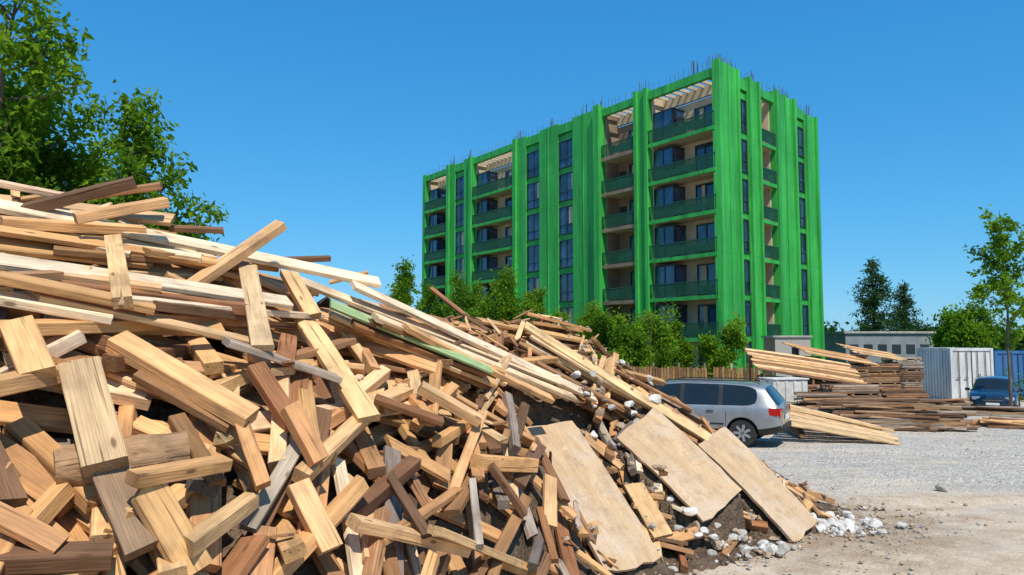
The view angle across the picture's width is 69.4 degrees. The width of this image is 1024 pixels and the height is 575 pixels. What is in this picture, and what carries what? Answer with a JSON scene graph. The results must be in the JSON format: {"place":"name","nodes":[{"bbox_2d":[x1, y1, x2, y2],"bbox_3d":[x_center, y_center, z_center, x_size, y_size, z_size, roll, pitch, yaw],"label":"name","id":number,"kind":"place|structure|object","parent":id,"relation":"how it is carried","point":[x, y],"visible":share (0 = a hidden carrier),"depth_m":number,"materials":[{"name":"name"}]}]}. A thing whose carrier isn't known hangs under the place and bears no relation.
{"place":"outdoors","nodes":[
{"label":"outdoors","id":0,"kind":"place"},
{"bbox_2d":[0,0,1023,336],"label":"sky","id":1,"kind":"structure","parent":0,"point":[326,120],"materials":[{"name":"blue"}]},
{"bbox_2d":[649,374,1023,574],"bbox_3d":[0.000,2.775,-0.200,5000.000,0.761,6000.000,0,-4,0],"label":"ground","id":2,"kind":"structure","parent":0,"point":[994,491],"depth_m":11.81,"materials":[{"name":"grey gravel"}]},
{"bbox_2d":[0,134,74,208],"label":"deciduous tree","id":3,"kind":"object","parent":2,"relation":"on","point":[34,174],"visible":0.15,"depth_m":13.11,"materials":[{"name":"green plant"}]},
{"bbox_2d":[0,0,135,169],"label":"deciduous tree","id":4,"kind":"object","parent":2,"relation":"on","point":[34,96],"visible":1,"depth_m":12.38,"materials":[{"name":"green plant"}]},
{"bbox_2d":[0,11,190,208],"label":"deciduous tree","id":5,"kind":"object","parent":2,"relation":"on","point":[73,103],"visible":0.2,"depth_m":14.27,"materials":[{"name":"green plant"}]},
{"bbox_2d":[65,92,217,258],"bbox_3d":[-6.851,0.033,13.427,3.178,7.063,2.420,-1,-4,17],"label":"deciduous tree","id":6,"kind":"object","parent":2,"relation":"on","point":[127,154],"visible":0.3,"depth_m":13.17,"materials":[{"name":"green plant"}]},
{"bbox_2d":[389,267,422,310],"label":"shrub","id":7,"kind":"object","parent":2,"relation":"on","point":[403,283],"visible":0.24,"depth_m":43.81,"materials":[{"name":"green plant"}]},
{"bbox_2d":[410,279,447,315],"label":"shrub","id":8,"kind":"object","parent":2,"relation":"on","point":[434,302],"visible":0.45,"depth_m":57.59,"materials":[{"name":"green plant"}]},
{"bbox_2d":[428,268,483,316],"bbox_3d":[-3.867,2.608,55.843,5.161,8.109,4.911,0,-4,0],"label":"shrub","id":9,"kind":"object","parent":2,"relation":"on","point":[458,295],"visible":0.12,"depth_m":55.58,"materials":[{"name":"green plant"}]},
{"bbox_2d":[0,176,937,574],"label":"lumber pile","id":10,"kind":"object","parent":2,"relation":"on","point":[170,404],"visible":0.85,"depth_m":5.41,"materials":[{"name":"brown wood"}]},
{"bbox_2d":[527,420,661,573],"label":"plywood panel","id":11,"kind":"object","parent":10,"relation":"on","point":[605,517],"visible":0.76,"depth_m":8.13,"materials":[{"name":"beige wood"}]},
{"bbox_2d":[616,408,741,522],"bbox_3d":[2.080,2.189,9.239,0.811,1.491,0.095,-27,-32,-36],"label":"plywood panel","id":12,"kind":"object","parent":10,"relation":"on","point":[660,446],"visible":1,"depth_m":9.19,"materials":[{"name":"beige wood"}]},
{"bbox_2d":[697,426,816,541],"bbox_3d":[3.241,2.574,9.776,0.722,1.681,0.094,-17,-35,-44],"label":"plywood panel","id":13,"kind":"object","parent":10,"relation":"on","point":[769,494],"visible":0.98,"depth_m":9.72,"materials":[{"name":"beige wood"}]},
{"bbox_2d":[468,288,505,330],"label":"shrub","id":14,"kind":"object","parent":2,"relation":"on","point":[484,297],"visible":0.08,"depth_m":50.44,"materials":[{"name":"green plant"}]},
{"bbox_2d":[486,264,540,338],"bbox_3d":[-0.527,2.262,50.081,4.554,7.891,3.426,3,-5,-34],"label":"shrub","id":15,"kind":"object","parent":2,"relation":"on","point":[500,303],"visible":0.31,"depth_m":49.92,"materials":[{"name":"green plant"}]},
{"bbox_2d":[505,283,553,341],"bbox_3d":[1.248,2.936,47.931,3.208,6.509,3.251,1,-4,-19],"label":"shrub","id":16,"kind":"object","parent":2,"relation":"on","point":[536,297],"visible":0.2,"depth_m":47.85,"materials":[{"name":"green plant"}]},
{"bbox_2d":[542,305,574,342],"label":"shrub","id":17,"kind":"object","parent":2,"relation":"on","point":[558,314],"depth_m":46.16,"materials":[{"name":"green plant"}]},
{"bbox_2d":[422,87,721,326],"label":"long walls","id":18,"kind":"structure","parent":2,"relation":"on","point":[557,131],"depth_m":68.92,"materials":[{"name":"green concrete"}]},
{"bbox_2d":[456,133,572,308],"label":"long spandrels","id":19,"kind":"object","parent":18,"relation":"attached to","point":[562,204],"visible":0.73,"depth_m":71.39,"materials":[{"name":"green concrete"}]},
{"bbox_2d":[445,89,650,372],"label":"long ribs","id":20,"kind":"object","parent":18,"relation":"attached to","point":[597,208],"visible":0.65,"depth_m":63.93,"materials":[{"name":"green concrete"}]},
{"bbox_2d":[424,124,717,341],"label":"balconies","id":21,"kind":"structure","parent":18,"relation":"attached to","point":[698,135],"depth_m":58.97,"materials":[{"name":"green concrete"}]},
{"bbox_2d":[424,110,718,336],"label":"long railings","id":22,"kind":"object","parent":18,"relation":"attached to","point":[624,218],"visible":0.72,"depth_m":58.83,"materials":[{"name":"green metal"}]},
{"bbox_2d":[429,52,714,174],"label":"long rebar","id":23,"kind":"object","parent":18,"relation":"on","point":[596,102],"visible":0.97,"depth_m":66.26,"materials":[{"name":"brown metal"}]},
{"bbox_2d":[428,103,716,367],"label":"long window frames","id":24,"kind":"structure","parent":18,"relation":"attached to","point":[623,246],"depth_m":67.51,"materials":[{"name":"grey metal"}]},
{"bbox_2d":[429,107,716,375],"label":"long glass","id":25,"kind":"object","parent":24,"relation":"in","point":[680,232],"visible":0.38,"depth_m":67.59,"materials":[{"name":"blue glass"}]},
{"bbox_2d":[461,105,715,331],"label":"long curtains","id":26,"kind":"object","parent":24,"relation":"hanging from","point":[712,276],"visible":0.27,"depth_m":67.06,"materials":[{"name":"beige fabric"}]},
{"bbox_2d":[428,96,716,372],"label":"long bay walls","id":27,"kind":"structure","parent":2,"relation":"on","point":[614,133],"depth_m":63.72,"materials":[{"name":"beige concrete"}]},
{"bbox_2d":[426,68,711,187],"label":"long parapet","id":28,"kind":"structure","parent":27,"relation":"on","point":[686,82],"depth_m":60.35,"materials":[{"name":"beige concrete"}]},
{"bbox_2d":[430,78,711,182],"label":"long pergola beams","id":29,"kind":"structure","parent":28,"relation":"attached to","point":[495,159],"depth_m":63.19,"materials":[{"name":"beige concrete"}]},
{"bbox_2d":[574,305,600,339],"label":"shrub","id":30,"kind":"object","parent":2,"relation":"on","point":[584,317],"visible":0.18,"depth_m":43.25,"materials":[{"name":"green plant"}]},
{"bbox_2d":[587,293,629,351],"bbox_3d":[5.524,3.049,41.713,3.616,5.656,3.663,-4,-5,41],"label":"shrub","id":31,"kind":"object","parent":2,"relation":"on","point":[604,315],"visible":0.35,"depth_m":41.63,"materials":[{"name":"green plant"}]},
{"bbox_2d":[601,316,657,371],"bbox_3d":[6.148,3.436,38.859,2.872,3.933,2.422,2,-5,-30],"label":"shrub","id":32,"kind":"object","parent":2,"relation":"on","point":[627,338],"visible":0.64,"depth_m":38.60,"materials":[{"name":"green plant"}]},
{"bbox_2d":[620,296,686,371],"bbox_3d":[7.612,3.061,40.850,4.582,5.349,3.346,-3,-5,37],"label":"shrub","id":33,"kind":"object","parent":2,"relation":"on","point":[654,321],"visible":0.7,"depth_m":40.35,"materials":[{"name":"green plant"}]},
{"bbox_2d":[662,330,701,378],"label":"shrub","id":34,"kind":"object","parent":2,"relation":"on","point":[681,350],"visible":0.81,"depth_m":42.47,"materials":[{"name":"green plant"}]},
{"bbox_2d":[627,363,760,382],"bbox_3d":[8.495,4.326,34.869,6.180,1.534,0.216,-1,-4,19],"label":"wooden fence","id":35,"kind":"object","parent":2,"relation":"on","point":[730,372],"visible":0.38,"depth_m":34.73,"materials":[{"name":"brown wood"}]},
{"bbox_2d":[695,307,751,378],"bbox_3d":[11.749,3.298,41.001,2.955,4.538,3.096,0,-4,0],"label":"shrub","id":36,"kind":"object","parent":2,"relation":"on","point":[722,335],"visible":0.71,"depth_m":40.44,"materials":[{"name":"green plant"}]},
{"bbox_2d":[660,377,791,445],"bbox_3d":[4.598,3.095,18.962,4.671,1.548,2.150,-2,-5,28],"label":"silver station wagon","id":37,"kind":"object","parent":2,"relation":"on","point":[747,412],"visible":0.53,"depth_m":17.72,"materials":[{"name":"paint"}]},
{"bbox_2d":[537,312,949,574],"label":"rubble stones","id":38,"kind":"object","parent":2,"relation":"on","point":[848,523],"visible":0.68,"depth_m":9.12,"materials":[{"name":"white stone"}]},
{"bbox_2d":[711,59,820,372],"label":"short walls","id":39,"kind":"structure","parent":2,"relation":"on","point":[735,188],"depth_m":57.49,"materials":[{"name":"green concrete"}]},
{"bbox_2d":[715,49,811,116],"bbox_3d":[20.875,-16.348,60.435,0.316,1.483,17.057,-4,-6,44],"label":"short rebar","id":40,"kind":"object","parent":39,"relation":"on","point":[804,105],"visible":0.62,"depth_m":62.26,"materials":[{"name":"brown metal"}]},
{"bbox_2d":[717,57,824,373],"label":"short ribs","id":41,"kind":"object","parent":39,"relation":"attached to","point":[761,206],"visible":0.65,"depth_m":58.08,"materials":[{"name":"green concrete"}]},
{"bbox_2d":[762,128,780,335],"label":"short railings","id":42,"kind":"object","parent":39,"relation":"attached to","point":[770,213],"visible":0.97,"depth_m":58.93,"materials":[{"name":"green metal"}]},
{"bbox_2d":[740,98,808,365],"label":"short window frames","id":43,"kind":"structure","parent":39,"relation":"attached to","point":[747,201],"depth_m":56.98,"materials":[{"name":"grey metal"}]},
{"bbox_2d":[740,101,806,366],"bbox_3d":[20.698,-3.475,60.407,1.580,21.300,11.780,-4,-6,44],"label":"short glass","id":44,"kind":"object","parent":43,"relation":"in","point":[802,224],"visible":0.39,"depth_m":57.17,"materials":[{"name":"blue glass"}]},
{"bbox_2d":[740,93,806,340],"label":"short spandrels","id":45,"kind":"object","parent":43,"relation":"attached to","point":[745,216],"visible":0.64,"depth_m":56.98,"materials":[{"name":"green concrete"}]},
{"bbox_2d":[761,102,773,323],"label":"short bay walls","id":46,"kind":"structure","parent":2,"relation":"on","point":[767,230],"depth_m":60.36,"materials":[{"name":"beige concrete"}]},
{"bbox_2d":[761,89,773,103],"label":"short parapet","id":47,"kind":"structure","parent":46,"relation":"on","point":[766,96],"depth_m":59.92,"materials":[{"name":"green concrete"}]},
{"bbox_2d":[762,141,779,302],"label":"short slabs","id":48,"kind":"structure","parent":46,"relation":"attached to","point":[766,147],"depth_m":59.16,"materials":[{"name":"green concrete"}]},
{"bbox_2d":[758,377,808,403],"bbox_3d":[9.848,3.852,26.793,1.440,1.160,1.000,1,-4,-11],"label":"dumpster","id":49,"kind":"object","parent":2,"relation":"on","point":[784,386],"depth_m":26.36,"materials":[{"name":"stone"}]},
{"bbox_2d":[761,335,812,376],"bbox_3d":[17.011,4.390,45.803,2.400,2.815,2.200,0,-4,0],"label":"hut","id":50,"kind":"object","parent":2,"relation":"on","point":[773,344],"visible":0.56,"depth_m":44.88,"materials":[{"name":"grey concrete"}]},
{"bbox_2d":[742,348,867,384],"bbox_3d":[12.237,3.812,31.087,4.883,2.512,1.928,0,-4,0],"label":"stack","id":51,"kind":"object","parent":2,"relation":"on","point":[839,372],"visible":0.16,"depth_m":31.10,"materials":[{"name":"brown wood"}]},
{"bbox_2d":[808,384,820,391],"bbox_3d":[11.904,4.308,29.767,2.053,0.749,1.097,0,-4,-6],"label":"lumber stack","id":52,"kind":"object","parent":2,"relation":"on","point":[812,388],"visible":0.07,"depth_m":29.30,"materials":[{"name":"brown wood"}]},
{"bbox_2d":[786,392,860,412],"bbox_3d":[10.675,3.957,25.391,2.452,0.751,1.513,0,-4,0],"label":"timber bundle","id":53,"kind":"object","parent":2,"relation":"on","point":[810,400],"visible":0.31,"depth_m":25.16,"materials":[{"name":"brown wood"}]},
{"bbox_2d":[638,360,1023,397],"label":"undergrowth","id":54,"kind":"object","parent":2,"relation":"on","point":[709,371],"visible":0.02,"depth_m":38.79,"materials":[{"name":"green plant"}]},
{"bbox_2d":[782,342,880,383],"bbox_3d":[14.295,3.848,33.202,3.920,2.798,1.756,1,-4,-14],"label":"lumber stack","id":55,"kind":"object","parent":2,"relation":"on","point":[860,369],"visible":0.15,"depth_m":32.80,"materials":[{"name":"brown wood"}]},
{"bbox_2d":[786,404,902,444],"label":"stack","id":56,"kind":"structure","parent":2,"relation":"on","point":[801,418],"depth_m":19.17,"materials":[{"name":"brown wood"}]},
{"bbox_2d":[814,384,883,397],"bbox_3d":[13.128,4.233,28.767,2.342,0.915,1.103,1,-4,-11],"label":"lumber stack","id":57,"kind":"object","parent":2,"relation":"on","point":[867,390],"visible":0.41,"depth_m":28.45,"materials":[{"name":"brown wood"}]},
{"bbox_2d":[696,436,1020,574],"bbox_3d":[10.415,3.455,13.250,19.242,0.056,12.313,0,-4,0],"label":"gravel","id":58,"kind":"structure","parent":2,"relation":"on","point":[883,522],"depth_m":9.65,"materials":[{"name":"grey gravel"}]},
{"bbox_2d":[843,256,900,330],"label":"pine tree","id":59,"kind":"object","parent":2,"relation":"on","point":[872,295],"visible":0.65,"depth_m":87.88,"materials":[{"name":"green plant"}]},
{"bbox_2d":[837,343,911,386],"bbox_3d":[17.022,4.113,34.790,2.881,2.998,1.605,1,-4,-9],"label":"lumber stack","id":60,"kind":"object","parent":2,"relation":"on","point":[887,374],"visible":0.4,"depth_m":34.20,"materials":[{"name":"brown wood"}]},
{"bbox_2d":[812,397,940,431],"bbox_3d":[10.381,3.656,21.361,3.427,0.975,1.781,0,-4,6],"label":"timber bundle","id":61,"kind":"object","parent":2,"relation":"on","point":[896,414],"visible":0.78,"depth_m":20.99,"materials":[{"name":"brown wood"}]},
{"bbox_2d":[824,331,935,363],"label":"grey shed","id":62,"kind":"structure","parent":2,"relation":"on","point":[903,343],"depth_m":70.82,"materials":[{"name":"concrete"}]},
{"bbox_2d":[877,357,924,388],"bbox_3d":[19.357,4.608,36.750,1.679,2.299,1.396,0,-4,-6],"label":"lumber stack","id":63,"kind":"object","parent":2,"relation":"on","point":[913,373],"visible":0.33,"depth_m":36.18,"materials":[{"name":"brown wood"}]},
{"bbox_2d":[883,282,923,330],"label":"pine tree","id":64,"kind":"object","parent":2,"relation":"on","point":[904,312],"visible":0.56,"depth_m":94.63,"materials":[{"name":"green plant"}]},
{"bbox_2d":[878,387,929,397],"bbox_3d":[15.543,4.552,29.752,2.086,1.000,1.163,0,-4,0],"label":"lumber stack","id":65,"kind":"object","parent":2,"relation":"on","point":[891,392],"visible":0.24,"depth_m":29.28,"materials":[{"name":"brown wood"}]},
{"bbox_2d":[824,314,1023,350],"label":"distant trees","id":66,"kind":"object","parent":2,"relation":"on","point":[1017,343],"visible":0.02,"depth_m":144.87,"materials":[{"name":"green plant"}]},
{"bbox_2d":[914,316,964,347],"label":"shrub","id":67,"kind":"object","parent":2,"relation":"on","point":[937,327],"visible":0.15,"depth_m":74.28,"materials":[{"name":"green plant"}]},
{"bbox_2d":[909,397,979,431],"bbox_3d":[11.945,3.630,21.222,2.278,0.920,1.547,-1,-4,11],"label":"timber bundle","id":68,"kind":"object","parent":2,"relation":"on","point":[951,416],"visible":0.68,"depth_m":20.77,"materials":[{"name":"brown wood"}]},
{"bbox_2d":[916,348,993,400],"bbox_3d":[23.197,4.527,38.758,2.370,2.730,2.655,0,-4,-7],"label":"shipping container","id":69,"kind":"object","parent":2,"relation":"on","point":[950,373],"visible":0.66,"depth_m":37.64,"materials":[{"name":"metal"}]},
{"bbox_2d":[949,397,976,404],"bbox_3d":[16.243,4.392,27.228,2.285,0.654,1.128,1,-4,-11],"label":"timber bundle","id":70,"kind":"object","parent":2,"relation":"on","point":[963,399],"visible":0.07,"depth_m":27.26,"materials":[{"name":"brown wood"}]},
{"bbox_2d":[927,293,1015,349],"bbox_3d":[37.629,4.758,61.311,6.969,8.866,5.993,-3,-5,36],"label":"shrub","id":71,"kind":"object","parent":2,"relation":"on","point":[962,320],"visible":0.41,"depth_m":61.12,"materials":[{"name":"green plant"}]},
{"bbox_2d":[952,404,1023,417],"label":"timber debris","id":72,"kind":"object","parent":2,"relation":"on","point":[1009,412],"visible":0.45,"depth_m":24.85,"materials":[{"name":"brown wood"}]},
{"bbox_2d":[962,192,1023,407],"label":"young tree","id":73,"kind":"object","parent":2,"relation":"on","point":[998,295],"visible":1,"depth_m":30.00,"materials":[{"name":"green plant"}]},
{"bbox_2d":[965,374,1023,407],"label":"dark hatchback car","id":74,"kind":"object","parent":2,"relation":"on","point":[989,390],"visible":0.82,"depth_m":31.72,"materials":[{"name":"blue paint"}]},
{"bbox_2d":[970,415,1023,427],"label":"timber debris","id":75,"kind":"object","parent":2,"relation":"on","point":[995,422],"visible":0.77,"depth_m":21.22,"materials":[{"name":"brown wood"}]},
{"bbox_2d":[993,350,1023,398],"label":"shipping container","id":76,"kind":"object","parent":2,"relation":"on","point":[1000,358],"visible":0.22,"depth_m":39.38,"materials":[{"name":"metal"}]}
]}

